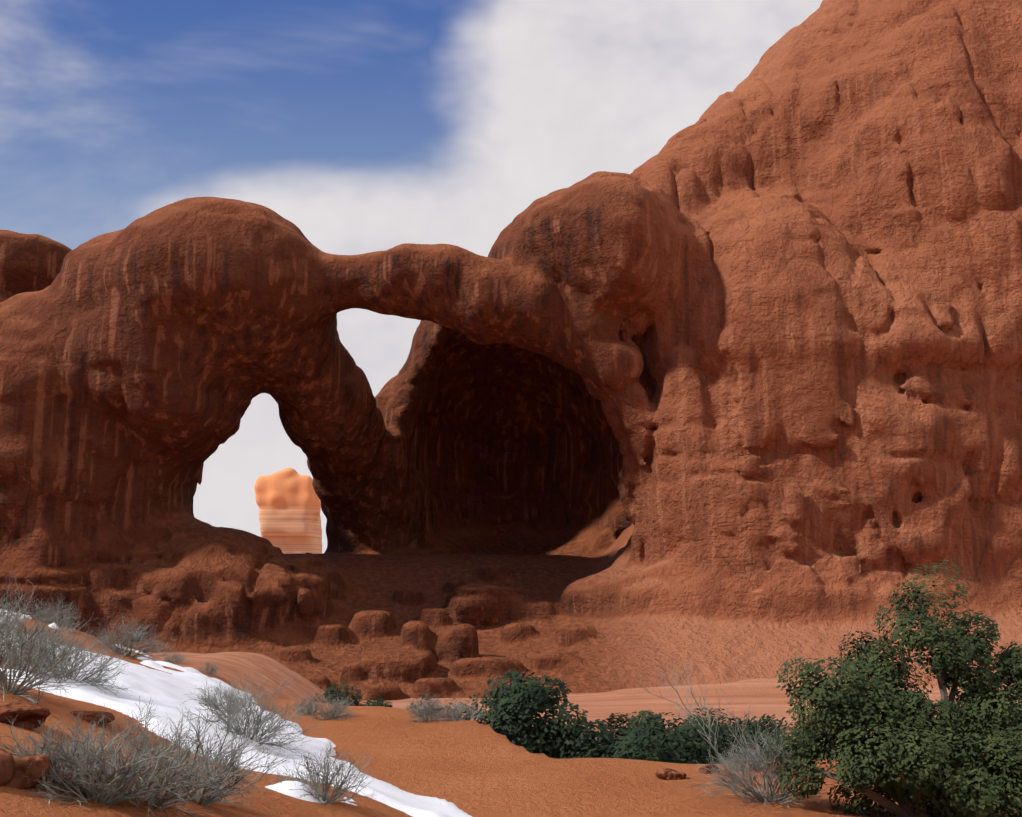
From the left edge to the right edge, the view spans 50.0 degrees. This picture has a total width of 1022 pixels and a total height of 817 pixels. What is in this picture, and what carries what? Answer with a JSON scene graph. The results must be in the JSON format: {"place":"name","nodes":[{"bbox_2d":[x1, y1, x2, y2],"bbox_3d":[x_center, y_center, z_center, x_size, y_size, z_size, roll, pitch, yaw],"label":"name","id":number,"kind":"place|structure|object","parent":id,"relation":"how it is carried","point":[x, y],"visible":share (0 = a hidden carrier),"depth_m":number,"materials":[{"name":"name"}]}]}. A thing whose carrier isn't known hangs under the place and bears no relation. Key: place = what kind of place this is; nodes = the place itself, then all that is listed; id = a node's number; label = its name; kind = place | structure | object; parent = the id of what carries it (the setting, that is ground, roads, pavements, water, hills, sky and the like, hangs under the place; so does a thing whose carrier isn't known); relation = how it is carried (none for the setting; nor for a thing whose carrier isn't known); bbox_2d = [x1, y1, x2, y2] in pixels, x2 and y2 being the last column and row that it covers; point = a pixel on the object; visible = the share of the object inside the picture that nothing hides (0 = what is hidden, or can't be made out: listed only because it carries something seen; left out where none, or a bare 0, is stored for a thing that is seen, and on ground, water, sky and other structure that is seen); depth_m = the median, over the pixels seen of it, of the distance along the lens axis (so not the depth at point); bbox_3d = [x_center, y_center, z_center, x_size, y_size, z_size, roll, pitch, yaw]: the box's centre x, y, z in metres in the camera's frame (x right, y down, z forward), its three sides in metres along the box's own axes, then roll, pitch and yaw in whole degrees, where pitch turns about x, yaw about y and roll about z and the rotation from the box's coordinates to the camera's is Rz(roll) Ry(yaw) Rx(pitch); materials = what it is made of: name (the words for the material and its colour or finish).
{"place":"outdoors","nodes":[
{"label":"outdoors","id":0,"kind":"place"},
{"bbox_2d":[0,0,822,552],"label":"sky","id":1,"kind":"structure","parent":0,"point":[367,126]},
{"bbox_2d":[0,618,1021,816],"bbox_3d":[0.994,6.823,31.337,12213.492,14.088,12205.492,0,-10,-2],"label":"terrain","id":2,"kind":"structure","parent":0,"point":[473,768],"depth_m":10.94,"materials":[{"name":"orange sand"}]},
{"bbox_2d":[0,749,15,785],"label":"loose rock","id":3,"kind":"object","parent":2,"relation":"on","point":[7,772],"visible":0.85,"depth_m":4.44,"materials":[{"name":"brown stone"}]},
{"bbox_2d":[0,702,50,729],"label":"loose rock","id":4,"kind":"object","parent":2,"relation":"on","point":[28,716],"visible":0.96,"depth_m":6.83,"materials":[{"name":"brown stone"}]},
{"bbox_2d":[4,753,52,788],"bbox_3d":[-2.066,1.535,4.589,0.286,0.166,0.264,7,-12,-34],"label":"loose rock","id":5,"kind":"object","parent":2,"relation":"on","point":[34,770],"visible":0.54,"depth_m":4.51,"materials":[{"name":"brown stone"}]},
{"bbox_2d":[0,580,57,665],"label":"sagebrush","id":6,"kind":"object","parent":2,"relation":"on","point":[3,614],"visible":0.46,"depth_m":10.58,"materials":[{"name":"grey plant"}]},
{"bbox_2d":[1,620,88,672],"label":"sagebrush","id":7,"kind":"object","parent":2,"relation":"on","point":[44,643],"visible":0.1,"depth_m":10.97,"materials":[{"name":"grey plant"}]},
{"bbox_2d":[27,594,81,630],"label":"sagebrush","id":8,"kind":"object","parent":2,"relation":"on","point":[57,616],"visible":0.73,"depth_m":23.91,"materials":[{"name":"grey plant"}]},
{"bbox_2d":[0,716,114,799],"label":"sagebrush","id":9,"kind":"object","parent":2,"relation":"on","point":[37,749],"visible":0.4,"depth_m":4.80,"materials":[{"name":"grey plant"}]},
{"bbox_2d":[0,573,115,704],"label":"sagebrush","id":10,"kind":"object","parent":2,"relation":"on","point":[4,675],"visible":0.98,"depth_m":8.02,"materials":[{"name":"grey plant"}]},
{"bbox_2d":[4,617,135,697],"bbox_3d":[-4.278,2.437,10.558,1.404,0.893,1.137,7,-12,-35],"label":"sagebrush","id":11,"kind":"object","parent":2,"relation":"on","point":[101,670],"visible":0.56,"depth_m":10.64,"materials":[{"name":"grey plant"}]},
{"bbox_2d":[51,768,106,791],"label":"dry shrub","id":12,"kind":"object","parent":2,"relation":"on","point":[77,780],"visible":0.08,"depth_m":4.80,"materials":[{"name":"grey plant"}]},
{"bbox_2d":[70,711,114,723],"bbox_3d":[-3.143,2.319,8.211,0.324,0.100,0.283,0,-10,-2],"label":"loose rock","id":13,"kind":"object","parent":2,"relation":"on","point":[91,716],"visible":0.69,"depth_m":8.10,"materials":[{"name":"brown stone"}]},
{"bbox_2d":[16,696,207,816],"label":"sagebrush","id":14,"kind":"object","parent":2,"relation":"on","point":[72,760],"visible":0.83,"depth_m":4.74,"materials":[{"name":"grey plant"}]},
{"bbox_2d":[48,691,243,816],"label":"sagebrush","id":15,"kind":"object","parent":2,"relation":"on","point":[152,801],"visible":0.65,"depth_m":5.02,"materials":[{"name":"grey plant"}]},
{"bbox_2d":[163,650,191,663],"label":"sagebrush","id":16,"kind":"object","parent":2,"relation":"on","point":[171,659],"visible":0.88,"depth_m":59.98,"materials":[{"name":"grey plant"}]},
{"bbox_2d":[197,661,221,676],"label":"sagebrush","id":17,"kind":"object","parent":2,"relation":"on","point":[212,669],"visible":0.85,"depth_m":57.94,"materials":[{"name":"grey plant"}]},
{"bbox_2d":[139,699,289,808],"bbox_3d":[-1.576,1.857,5.622,0.837,0.741,0.767,4,-11,-23],"label":"sagebrush","id":18,"kind":"object","parent":2,"relation":"on","point":[205,790],"visible":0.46,"depth_m":5.55,"materials":[{"name":"grey plant"}]},
{"bbox_2d":[195,681,253,714],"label":"sagebrush","id":19,"kind":"object","parent":2,"relation":"on","point":[205,700],"visible":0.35,"depth_m":12.57,"materials":[{"name":"grey plant"}]},
{"bbox_2d":[0,609,471,816],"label":"snow patches","id":20,"kind":"object","parent":2,"relation":"on","point":[164,692],"visible":0.48,"depth_m":9.91,"materials":[{"name":"white snow"}]},
{"bbox_2d":[85,615,172,661],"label":"sagebrush","id":21,"kind":"object","parent":20,"relation":"on","point":[122,641],"visible":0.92,"depth_m":21.49,"materials":[{"name":"grey plant"}]},
{"bbox_2d":[185,668,323,757],"bbox_3d":[-2.340,2.803,9.861,1.302,0.912,1.282,0,-10,-2],"label":"sagebrush","id":22,"kind":"object","parent":2,"relation":"on","point":[258,721],"visible":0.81,"depth_m":9.78,"materials":[{"name":"grey plant"}]},
{"bbox_2d":[254,468,321,553],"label":"distant tower","id":23,"kind":"structure","parent":2,"relation":"on","point":[288,501],"depth_m":414.54,"materials":[{"name":"orange stone"}]},
{"bbox_2d":[286,692,327,714],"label":"sagebrush","id":24,"kind":"object","parent":2,"relation":"on","point":[309,704],"visible":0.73,"depth_m":16.93,"materials":[{"name":"grey plant"}]},
{"bbox_2d":[271,743,376,805],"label":"sagebrush","id":25,"kind":"object","parent":2,"relation":"on","point":[338,789],"visible":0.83,"depth_m":7.17,"materials":[{"name":"grey plant"}]},
{"bbox_2d":[301,693,357,720],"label":"sagebrush","id":26,"kind":"object","parent":2,"relation":"on","point":[334,714],"visible":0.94,"depth_m":16.25,"materials":[{"name":"grey plant"}]},
{"bbox_2d":[308,680,391,706],"bbox_3d":[-5.847,11.428,36.306,4.042,4.660,2.836,0,-10,-2],"label":"juniper","id":27,"kind":"object","parent":2,"relation":"on","point":[350,693],"visible":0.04,"depth_m":36.77,"materials":[{"name":"green plant"}]},
{"bbox_2d":[401,691,449,723],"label":"sagebrush","id":28,"kind":"object","parent":2,"relation":"on","point":[431,710],"visible":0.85,"depth_m":16.35,"materials":[{"name":"grey plant"}]},
{"bbox_2d":[384,694,467,716],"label":"sagebrush","id":29,"kind":"object","parent":2,"relation":"on","point":[415,706],"visible":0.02,"depth_m":25.07,"materials":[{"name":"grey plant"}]},
{"bbox_2d":[436,696,485,722],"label":"sagebrush","id":30,"kind":"object","parent":2,"relation":"on","point":[453,713],"visible":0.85,"depth_m":16.23,"materials":[{"name":"grey plant"}]},
{"bbox_2d":[0,0,1021,699],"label":"rock arch formation","id":31,"kind":"object","parent":2,"relation":"on","point":[726,388],"visible":0.96,"depth_m":108.47,"materials":[{"name":"brown stone"}]},
{"bbox_2d":[450,669,616,758],"bbox_3d":[0.301,6.527,18.642,4.009,4.126,2.807,0,-10,-2],"label":"bush","id":32,"kind":"object","parent":2,"relation":"on","point":[521,701],"visible":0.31,"depth_m":18.32,"materials":[{"name":"green plant"}]},
{"bbox_2d":[500,710,671,759],"bbox_3d":[1.225,7.100,19.182,3.664,3.570,2.771,0,-10,-2],"label":"bush","id":33,"kind":"object","parent":2,"relation":"on","point":[612,716],"visible":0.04,"depth_m":19.31,"materials":[{"name":"green plant"}]},
{"bbox_2d":[556,719,693,763],"bbox_3d":[1.708,6.472,17.366,2.644,3.047,2.339,0,-10,-2],"label":"juniper","id":34,"kind":"object","parent":2,"relation":"on","point":[653,751],"visible":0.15,"depth_m":17.07,"materials":[{"name":"green plant"}]},
{"bbox_2d":[655,768,685,779],"bbox_3d":[1.612,3.711,11.044,0.300,0.150,0.235,0,-10,-2],"label":"loose rock","id":35,"kind":"object","parent":2,"relation":"on","point":[666,774],"visible":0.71,"depth_m":10.96,"materials":[{"name":"brown stone"}]},
{"bbox_2d":[600,710,754,762],"bbox_3d":[3.079,6.976,18.745,3.192,3.495,2.147,-3,-10,16],"label":"juniper","id":36,"kind":"object","parent":2,"relation":"on","point":[726,730],"visible":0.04,"depth_m":18.34,"materials":[{"name":"green plant"}]},
{"bbox_2d":[637,655,765,763],"bbox_3d":[2.946,5.883,17.238,1.318,3.853,2.978,3,-11,-18],"label":"bare shrub","id":37,"kind":"object","parent":2,"relation":"on","point":[709,730],"visible":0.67,"depth_m":17.14,"materials":[{"name":"grey plant"}]},
{"bbox_2d":[699,765,719,773],"bbox_3d":[2.059,3.752,11.368,0.210,0.114,0.178,0,-10,-2],"label":"loose rock","id":38,"kind":"object","parent":2,"relation":"on","point":[701,769],"visible":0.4,"depth_m":11.30,"materials":[{"name":"brown stone"}]},
{"bbox_2d":[628,704,840,763],"bbox_3d":[3.812,6.732,18.179,4.530,3.443,2.961,0,-10,-2],"label":"bush","id":39,"kind":"object","parent":2,"relation":"on","point":[697,750],"visible":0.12,"depth_m":17.88,"materials":[{"name":"green plant"}]},
{"bbox_2d":[718,745,772,772],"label":"sagebrush","id":40,"kind":"object","parent":2,"relation":"on","point":[754,765],"visible":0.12,"depth_m":11.29,"materials":[{"name":"grey plant"}]},
{"bbox_2d":[680,721,838,809],"bbox_3d":[2.103,3.063,9.370,1.277,0.811,1.203,6,-12,-32],"label":"sagebrush","id":41,"kind":"object","parent":2,"relation":"on","point":[782,797],"visible":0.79,"depth_m":9.23,"materials":[{"name":"grey plant"}]},
{"bbox_2d":[679,714,840,763],"bbox_3d":[4.317,6.659,17.731,3.237,3.247,2.235,-3,-10,15],"label":"juniper","id":42,"kind":"object","parent":2,"relation":"on","point":[743,740],"visible":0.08,"depth_m":17.69,"materials":[{"name":"green plant"}]},
{"bbox_2d":[763,731,880,762],"bbox_3d":[4.849,6.162,16.407,2.448,2.688,2.274,0,-10,-2],"label":"juniper","id":43,"kind":"object","parent":2,"relation":"on","point":[791,740],"visible":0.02,"depth_m":16.30,"materials":[{"name":"green plant"}]},
{"bbox_2d":[761,560,1021,816],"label":"juniper","id":44,"kind":"object","parent":2,"relation":"on","point":[961,762],"visible":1,"depth_m":8.85,"materials":[{"name":"green plant"}]}
]}

